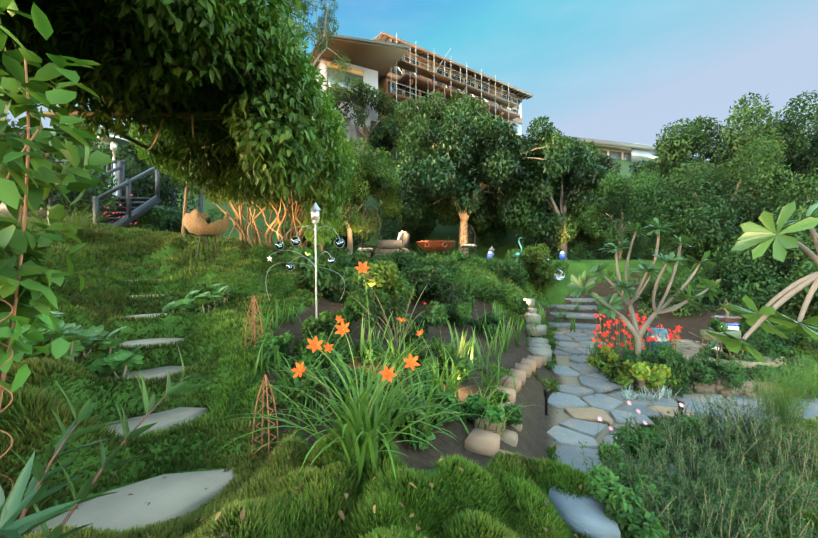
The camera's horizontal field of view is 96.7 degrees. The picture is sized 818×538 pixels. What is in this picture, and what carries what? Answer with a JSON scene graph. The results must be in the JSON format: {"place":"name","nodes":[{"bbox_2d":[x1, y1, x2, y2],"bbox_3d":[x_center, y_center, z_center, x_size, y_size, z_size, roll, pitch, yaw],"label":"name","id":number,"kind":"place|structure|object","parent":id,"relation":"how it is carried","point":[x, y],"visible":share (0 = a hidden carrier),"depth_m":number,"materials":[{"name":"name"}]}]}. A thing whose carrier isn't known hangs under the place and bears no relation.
{"place":"outdoors","nodes":[
{"label":"outdoors","id":0,"kind":"place"},
{"bbox_2d":[0,127,817,537],"bbox_3d":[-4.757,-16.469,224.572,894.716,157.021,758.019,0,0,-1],"label":"terrain","id":1,"kind":"structure","parent":0,"point":[534,439],"depth_m":4.58,"materials":[{"name":"green plant"}]},
{"bbox_2d":[0,298,13,494],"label":"spiral plant support","id":2,"kind":"object","parent":1,"relation":"on","point":[12,440],"visible":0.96,"depth_m":2.08,"materials":[{"name":"metal"}]},
{"bbox_2d":[0,160,202,227],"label":"grey garden deck","id":3,"kind":"structure","parent":1,"relation":"on","point":[132,209],"depth_m":10.13,"materials":[{"name":"paint"}]},
{"bbox_2d":[97,135,129,195],"bbox_3d":[-9.569,-3.208,11.794,0.860,2.220,0.847,0,0,-1],"label":"patio heater","id":4,"kind":"object","parent":3,"relation":"on","point":[116,142],"visible":0.42,"depth_m":11.77,"materials":[{"name":"metal"}]},
{"bbox_2d":[184,209,229,257],"bbox_3d":[-3.697,-0.645,6.657,0.775,0.902,0.614,0,0,-1],"label":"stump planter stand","id":5,"kind":"object","parent":1,"relation":"on","point":[197,222],"visible":0.98,"depth_m":6.46,"materials":[{"name":"wood"}]},
{"bbox_2d":[245,296,262,346],"bbox_3d":[-1.622,0.583,3.800,0.144,0.602,0.106,0,0,23],"label":"obelisk trellis","id":6,"kind":"object","parent":1,"relation":"on","point":[254,304],"visible":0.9,"depth_m":3.79,"materials":[{"name":"brown wood"}]},
{"bbox_2d":[252,375,278,457],"bbox_3d":[-1.065,1.119,2.697,0.153,0.672,0.112,0,0,17],"label":"obelisk trellis","id":7,"kind":"object","parent":1,"relation":"on","point":[265,379],"visible":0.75,"depth_m":2.69,"materials":[{"name":"brown wood"}]},
{"bbox_2d":[266,202,344,319],"bbox_3d":[-1.266,0.092,4.434,0.968,1.820,0.397,0,0,-1],"label":"garden wind spinner","id":8,"kind":"object","parent":1,"relation":"on","point":[315,209],"visible":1,"depth_m":4.45,"materials":[{"name":"metal"}]},
{"bbox_2d":[31,266,620,537],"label":"stepping stones","id":9,"kind":"object","parent":1,"relation":"on","point":[172,495],"visible":0.44,"depth_m":2.29,"materials":[{"name":"grey stone"}]},
{"bbox_2d":[358,203,379,256],"bbox_3d":[-1.310,-1.204,11.937,0.674,1.816,0.702,0,0,-16],"label":"chair","id":10,"kind":"object","parent":1,"relation":"on","point":[366,234],"visible":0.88,"depth_m":11.67,"materials":[{"name":"metal"}]},
{"bbox_2d":[356,231,410,258],"bbox_3d":[-0.859,-0.777,12.240,1.725,0.957,0.950,0,0,9],"label":"chaise lounge","id":11,"kind":"object","parent":1,"relation":"on","point":[400,242],"visible":0.5,"depth_m":11.76,"materials":[{"name":"fabric"}]},
{"bbox_2d":[103,194,683,430],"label":"flowers","id":12,"kind":"object","parent":1,"relation":"on","point":[386,373],"visible":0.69,"depth_m":3.27,"materials":[{"name":"red plant"}]},
{"bbox_2d":[16,252,780,537],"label":"fallen leaves","id":13,"kind":"object","parent":1,"relation":"on","point":[628,394],"visible":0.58,"depth_m":2.62,"materials":[{"name":"green plant"}]},
{"bbox_2d":[0,0,817,537],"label":"shrubs","id":14,"kind":"object","parent":1,"relation":"on","point":[110,56],"depth_m":4.63,"materials":[{"name":"green plant"}]},
{"bbox_2d":[0,214,817,537],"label":"grass blades","id":15,"kind":"object","parent":1,"relation":"on","point":[280,474],"visible":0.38,"depth_m":2.52,"materials":[{"name":"green plant"}]},
{"bbox_2d":[0,100,817,537],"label":"glossy tree leaves","id":16,"kind":"object","parent":1,"relation":"on","point":[464,146],"visible":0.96,"depth_m":12.95,"materials":[{"name":"green plant"}]},
{"bbox_2d":[416,241,454,258],"bbox_3d":[0.879,-0.589,12.019,1.310,0.589,1.310,0,0,-1],"label":"fire pit bowl","id":17,"kind":"object","parent":1,"relation":"on","point":[435,246],"visible":0.94,"depth_m":11.59,"materials":[{"name":"brown metal"}]},
{"bbox_2d":[459,224,477,256],"bbox_3d":[2.010,-0.888,12.309,0.613,1.184,0.642,0,0,19],"label":"iron garden chair","id":18,"kind":"object","parent":1,"relation":"on","point":[463,246],"visible":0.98,"depth_m":12.10,"materials":[{"name":"metal"}]},
{"bbox_2d":[309,32,656,159],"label":"hill buildings","id":19,"kind":"structure","parent":1,"relation":"on","point":[376,60],"depth_m":35.17,"materials":[{"name":"paint"}]},
{"bbox_2d":[327,55,656,163],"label":"hill building windows","id":20,"kind":"structure","parent":19,"relation":"attached to","point":[635,155],"depth_m":38.71,"materials":[{"name":"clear glass"}]},
{"bbox_2d":[480,365,490,374],"bbox_3d":[0.855,1.196,4.048,0.134,0.254,0.080,0,0,22],"label":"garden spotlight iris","id":21,"kind":"object","parent":1,"relation":"on","point":[485,369],"visible":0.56,"depth_m":4.02,"materials":[{"name":"metal"}]},
{"bbox_2d":[511,237,521,262],"bbox_3d":[3.127,-0.349,10.514,0.149,1.116,0.609,0,0,-12],"label":"bronze heron sculpture","id":22,"kind":"object","parent":1,"relation":"on","point":[516,254],"visible":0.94,"depth_m":10.41,"materials":[{"name":"teal metal"}]},
{"bbox_2d":[487,251,565,259],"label":"blue-white ceramic jars","id":23,"kind":"object","parent":1,"relation":"on","point":[562,255],"visible":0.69,"depth_m":12.02},
{"bbox_2d":[543,388,548,415],"bbox_3d":[1.592,1.538,4.213,0.072,0.309,0.068,0,0,-1],"label":"path light","id":24,"kind":"object","parent":1,"relation":"on","point":[546,393],"visible":0.98,"depth_m":4.20,"materials":[{"name":"metal"}]},
{"bbox_2d":[554,269,564,282],"bbox_3d":[4.531,0.244,11.006,0.358,0.465,0.150,0,0,-1],"label":"ball","id":25,"kind":"object","parent":1,"relation":"on","point":[559,277],"visible":0.42,"depth_m":10.97,"materials":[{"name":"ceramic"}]},
{"bbox_2d":[465,298,806,456],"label":"retaining blocks","id":26,"kind":"structure","parent":1,"relation":"on","point":[480,440],"depth_m":4.99,"materials":[{"name":"stone"}]},
{"bbox_2d":[677,401,684,416],"bbox_3d":[3.026,1.622,4.046,0.072,0.309,0.068,0,0,-1],"label":"ornament","id":27,"kind":"object","parent":1,"relation":"on","point":[680,408],"visible":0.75,"depth_m":4.03,"materials":[{"name":"metal"}]},
{"bbox_2d":[642,339,785,367],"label":"circular paver patio","id":28,"kind":"structure","parent":1,"relation":"on","point":[688,351],"depth_m":6.12,"materials":[{"name":"stone"}]},
{"bbox_2d":[644,327,670,353],"bbox_3d":[4.278,1.242,6.259,0.380,0.460,0.380,0,0,-1],"label":"ceramic drum stool","id":29,"kind":"object","parent":28,"relation":"on","point":[662,337],"visible":0.56,"depth_m":6.13,"materials":[{"name":"teal ceramic"}]},
{"bbox_2d":[688,318,743,360],"bbox_3d":[4.873,1.109,5.787,0.766,0.650,0.351,0,0,-16],"label":"cart planter","id":30,"kind":"object","parent":28,"relation":"on","point":[715,324],"visible":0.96,"depth_m":5.76,"materials":[{"name":"green wood"}]},
{"bbox_2d":[709,323,739,351],"bbox_3d":[5.495,1.179,6.357,0.674,0.485,0.304,0,0,-21],"label":"ceramic elephant stool","id":31,"kind":"object","parent":28,"relation":"on","point":[732,326],"visible":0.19,"depth_m":6.26,"materials":[{"name":"white ceramic"}]},
{"bbox_2d":[710,315,742,322],"bbox_3d":[5.576,0.887,6.387,0.512,0.100,0.348,0,0,-1],"label":"bonsai pot","id":32,"kind":"object","parent":31,"relation":"on","point":[733,319],"visible":0.83,"depth_m":6.28,"materials":[{"name":"ceramic"}]},
{"bbox_2d":[709,292,737,317],"bbox_3d":[5.555,0.638,6.379,0.486,0.472,0.264,0,0,-1],"label":"bonsai tree","id":33,"kind":"object","parent":32,"relation":"in","point":[724,309],"visible":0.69,"depth_m":6.38,"materials":[{"name":"green plant"}]},
{"bbox_2d":[6,0,817,190],"label":"sky","id":34,"kind":"structure","parent":0,"point":[610,70],"materials":[{"name":"blue"}]},
{"bbox_2d":[546,298,817,496],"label":"flagstone path","id":35,"kind":"structure","parent":0,"point":[583,423],"depth_m":4.72,"materials":[{"name":"grey stone"}]}
]}

